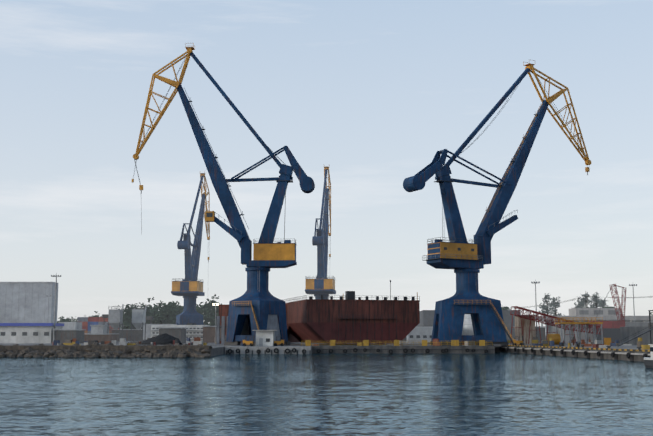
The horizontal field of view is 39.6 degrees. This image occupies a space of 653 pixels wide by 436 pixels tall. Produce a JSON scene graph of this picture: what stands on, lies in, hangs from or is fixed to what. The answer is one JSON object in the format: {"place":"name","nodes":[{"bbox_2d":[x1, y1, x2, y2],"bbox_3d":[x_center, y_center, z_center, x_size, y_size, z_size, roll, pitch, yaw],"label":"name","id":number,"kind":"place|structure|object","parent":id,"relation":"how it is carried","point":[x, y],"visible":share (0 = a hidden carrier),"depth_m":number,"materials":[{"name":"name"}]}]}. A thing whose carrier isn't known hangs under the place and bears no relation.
{"place":"outdoors","nodes":[
{"label":"outdoors","id":0,"kind":"place"},
{"bbox_2d":[0,282,176,342],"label":"building","id":1,"kind":"structure","parent":0,"point":[26,316],"depth_m":419.80,"materials":[{"name":"grey concrete"}]},
{"bbox_2d":[0,341,650,361],"bbox_3d":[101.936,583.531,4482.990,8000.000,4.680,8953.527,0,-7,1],"label":"ground","id":2,"kind":"structure","parent":0,"point":[218,349],"depth_m":212.29,"materials":[{"name":"grey concrete"}]},
{"bbox_2d":[51,273,60,340],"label":"flood mast","id":3,"kind":"object","parent":2,"relation":"on","point":[56,276],"visible":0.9,"depth_m":299.40,"materials":[{"name":"grey metal"}]},
{"bbox_2d":[59,316,76,321],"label":"tree","id":4,"kind":"object","parent":2,"relation":"on","point":[68,319],"visible":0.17,"depth_m":597.94,"materials":[{"name":"green plant"}]},
{"bbox_2d":[77,317,118,334],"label":"container stack","id":5,"kind":"object","parent":2,"relation":"on","point":[87,322],"visible":0.15,"depth_m":528.63,"materials":[{"name":"red metal"}]},
{"bbox_2d":[0,342,212,356],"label":"riprap rocks","id":6,"kind":"object","parent":2,"relation":"on","point":[97,349],"visible":0.81,"depth_m":184.23,"materials":[{"name":"grey stone"}]},
{"bbox_2d":[107,304,123,341],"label":"hopper silo","id":7,"kind":"object","parent":2,"relation":"on","point":[115,318],"visible":0.83,"depth_m":346.64,"materials":[{"name":"grey metal"}]},
{"bbox_2d":[116,303,138,328],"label":"tree","id":8,"kind":"object","parent":2,"relation":"on","point":[127,319],"visible":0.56,"depth_m":465.17,"materials":[{"name":"green plant"}]},
{"bbox_2d":[131,304,146,341],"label":"hopper silo","id":9,"kind":"object","parent":2,"relation":"on","point":[138,318],"visible":0.98,"depth_m":352.44,"materials":[{"name":"grey metal"}]},
{"bbox_2d":[138,297,154,309],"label":"tree","id":10,"kind":"object","parent":2,"relation":"on","point":[149,307],"visible":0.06,"depth_m":536.07,"materials":[{"name":"green plant"}]},
{"bbox_2d":[141,307,163,328],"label":"tree","id":11,"kind":"object","parent":2,"relation":"on","point":[148,312],"visible":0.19,"depth_m":475.79,"materials":[{"name":"green plant"}]},
{"bbox_2d":[139,333,182,344],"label":"coal heap","id":12,"kind":"object","parent":2,"relation":"on","point":[164,339],"visible":0.92,"depth_m":257.40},
{"bbox_2d":[146,300,183,323],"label":"tree","id":13,"kind":"object","parent":2,"relation":"on","point":[159,316],"visible":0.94,"depth_m":466.00,"materials":[{"name":"green plant"}]},
{"bbox_2d":[156,301,187,324],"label":"tree","id":14,"kind":"object","parent":2,"relation":"on","point":[176,305],"depth_m":497.06,"materials":[{"name":"green plant"}]},
{"bbox_2d":[165,304,183,323],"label":"tree","id":15,"kind":"object","parent":2,"relation":"on","point":[178,312],"visible":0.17,"depth_m":474.34,"materials":[{"name":"green plant"}]},
{"bbox_2d":[151,325,209,341],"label":"building","id":16,"kind":"structure","parent":2,"relation":"on","point":[192,331],"depth_m":332.50,"materials":[{"name":"grey"}]},
{"bbox_2d":[171,171,209,324],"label":"crane","id":17,"kind":"object","parent":2,"relation":"on","point":[189,287],"visible":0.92,"depth_m":410.03,"materials":[{"name":"blue metal"}]},
{"bbox_2d":[196,298,220,325],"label":"tree","id":18,"kind":"object","parent":2,"relation":"on","point":[210,316],"visible":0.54,"depth_m":467.74,"materials":[{"name":"green plant"}]},
{"bbox_2d":[196,294,224,324],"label":"tree","id":19,"kind":"object","parent":2,"relation":"on","point":[201,312],"visible":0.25,"depth_m":482.81,"materials":[{"name":"green plant"}]},
{"bbox_2d":[213,303,217,344],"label":"light pole","id":20,"kind":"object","parent":2,"relation":"on","point":[215,322],"depth_m":259.74,"materials":[{"name":"grey metal"}]},
{"bbox_2d":[216,316,227,343],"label":"dock gate posts","id":21,"kind":"object","parent":2,"relation":"on","point":[222,327],"visible":0.54,"depth_m":265.11,"materials":[{"name":"grey metal"}]},
{"bbox_2d":[132,43,314,345],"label":"crane","id":22,"kind":"object","parent":2,"relation":"on","point":[257,305],"visible":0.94,"depth_m":239.64,"materials":[{"name":"blue metal"}]},
{"bbox_2d":[243,336,253,345],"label":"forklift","id":23,"kind":"object","parent":2,"relation":"on","point":[250,343],"visible":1,"depth_m":219.51,"materials":[{"name":"yellow metal"}]},
{"bbox_2d":[218,304,298,342],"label":"warehouse","id":24,"kind":"structure","parent":2,"relation":"on","point":[223,310],"depth_m":272.91,"materials":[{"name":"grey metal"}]},
{"bbox_2d":[253,330,276,345],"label":"quay hut","id":25,"kind":"object","parent":2,"relation":"on","point":[264,337],"visible":0.94,"depth_m":221.16,"materials":[{"name":"white paint"}]},
{"bbox_2d":[274,337,283,345],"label":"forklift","id":26,"kind":"object","parent":2,"relation":"on","point":[280,342],"visible":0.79,"depth_m":222.31,"materials":[{"name":"yellow metal"}]},
{"bbox_2d":[305,166,335,298],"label":"crane","id":27,"kind":"object","parent":2,"relation":"on","point":[320,285],"visible":0.75,"depth_m":392.73,"materials":[{"name":"blue metal"}]},
{"bbox_2d":[283,280,419,343],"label":"ship hull","id":28,"kind":"object","parent":2,"relation":"on","point":[349,318],"visible":0.92,"depth_m":247.58,"materials":[{"name":"brown metal"}]},
{"bbox_2d":[53,337,649,348],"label":"yard clutter","id":29,"kind":"object","parent":2,"relation":"on","point":[596,344],"visible":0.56,"depth_m":223.62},
{"bbox_2d":[54,314,652,342],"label":"sheds","id":30,"kind":"object","parent":2,"relation":"on","point":[99,333],"visible":0.5,"depth_m":327.05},
{"bbox_2d":[225,340,649,360],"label":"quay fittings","id":31,"kind":"object","parent":2,"relation":"on","point":[455,348],"visible":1,"depth_m":218.44,"materials":[{"name":"concrete"}]},
{"bbox_2d":[406,310,520,341],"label":"building","id":32,"kind":"structure","parent":2,"relation":"on","point":[421,330],"depth_m":334.93,"materials":[{"name":"grey concrete"}]},
{"bbox_2d":[462,314,473,334],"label":"storage tanks","id":33,"kind":"object","parent":2,"relation":"on","point":[467,327],"visible":0.12,"depth_m":302.37,"materials":[{"name":"white metal"}]},
{"bbox_2d":[403,60,590,345],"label":"crane","id":34,"kind":"object","parent":2,"relation":"on","point":[462,257],"visible":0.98,"depth_m":236.94,"materials":[{"name":"blue metal"}]},
{"bbox_2d":[512,336,522,344],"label":"forklift","id":35,"kind":"object","parent":2,"relation":"on","point":[517,342],"visible":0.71,"depth_m":230.89,"materials":[{"name":"yellow metal"}]},
{"bbox_2d":[531,282,539,336],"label":"flood mast","id":36,"kind":"object","parent":2,"relation":"on","point":[536,307],"visible":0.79,"depth_m":281.08,"materials":[{"name":"grey metal"}]},
{"bbox_2d":[538,293,554,324],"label":"tree","id":37,"kind":"object","parent":2,"relation":"on","point":[543,307],"visible":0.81,"depth_m":414.20,"materials":[{"name":"green plant"}]},
{"bbox_2d":[510,306,602,343],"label":"crane boom","id":38,"kind":"object","parent":2,"relation":"on","point":[524,327],"visible":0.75,"depth_m":276.07,"materials":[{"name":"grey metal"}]},
{"bbox_2d":[549,297,564,315],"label":"tree","id":39,"kind":"object","parent":2,"relation":"on","point":[555,304],"visible":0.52,"depth_m":423.82,"materials":[{"name":"green plant"}]},
{"bbox_2d":[547,317,610,344],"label":"yellow gantry","id":40,"kind":"object","parent":2,"relation":"on","point":[556,339],"visible":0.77,"depth_m":245.65,"materials":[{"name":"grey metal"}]},
{"bbox_2d":[509,296,652,308],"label":"power lines","id":41,"kind":"object","parent":2,"relation":"on","point":[587,300],"visible":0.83,"depth_m":375.12,"materials":[{"name":"grey metal"}]},
{"bbox_2d":[574,291,593,307],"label":"tree","id":42,"kind":"object","parent":2,"relation":"on","point":[583,303],"visible":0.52,"depth_m":423.26,"materials":[{"name":"green plant"}]},
{"bbox_2d":[535,308,652,342],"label":"concrete building","id":43,"kind":"structure","parent":2,"relation":"on","point":[607,314],"depth_m":335.97,"materials":[{"name":"grey concrete"}]},
{"bbox_2d":[588,292,601,307],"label":"tree","id":44,"kind":"object","parent":2,"relation":"on","point":[595,299],"visible":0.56,"depth_m":444.95,"materials":[{"name":"green plant"}]},
{"bbox_2d":[598,298,607,306],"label":"tree","id":45,"kind":"object","parent":2,"relation":"on","point":[601,303],"visible":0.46,"depth_m":433.50,"materials":[{"name":"green plant"}]},
{"bbox_2d":[582,284,625,343],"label":"crane","id":46,"kind":"object","parent":2,"relation":"on","point":[611,329],"visible":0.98,"depth_m":293.10,"materials":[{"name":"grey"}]},
{"bbox_2d":[629,284,636,321],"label":"flood mast","id":47,"kind":"object","parent":2,"relation":"on","point":[633,299],"visible":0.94,"depth_m":325.10,"materials":[{"name":"grey metal"}]},
{"bbox_2d":[0,352,652,435],"bbox_3d":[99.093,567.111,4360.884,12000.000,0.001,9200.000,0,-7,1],"label":"water","id":48,"kind":"structure","parent":0,"point":[410,394],"depth_m":66.77,"materials":[{"name":"blue liquid"}]},
{"bbox_2d":[644,344,652,367],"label":"work boat","id":49,"kind":"object","parent":48,"relation":"on","point":[648,362],"visible":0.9,"depth_m":122.16,"materials":[{"name":"grey metal"}]},
{"bbox_2d":[0,0,652,331],"label":"sky","id":50,"kind":"structure","parent":0,"point":[368,91],"materials":[{"name":"blue"}]},
{"bbox_2d":[617,310,652,345],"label":"building","id":51,"kind":"structure","parent":0,"point":[630,335],"depth_m":249.74,"materials":[{"name":"grey concrete"}]}
]}

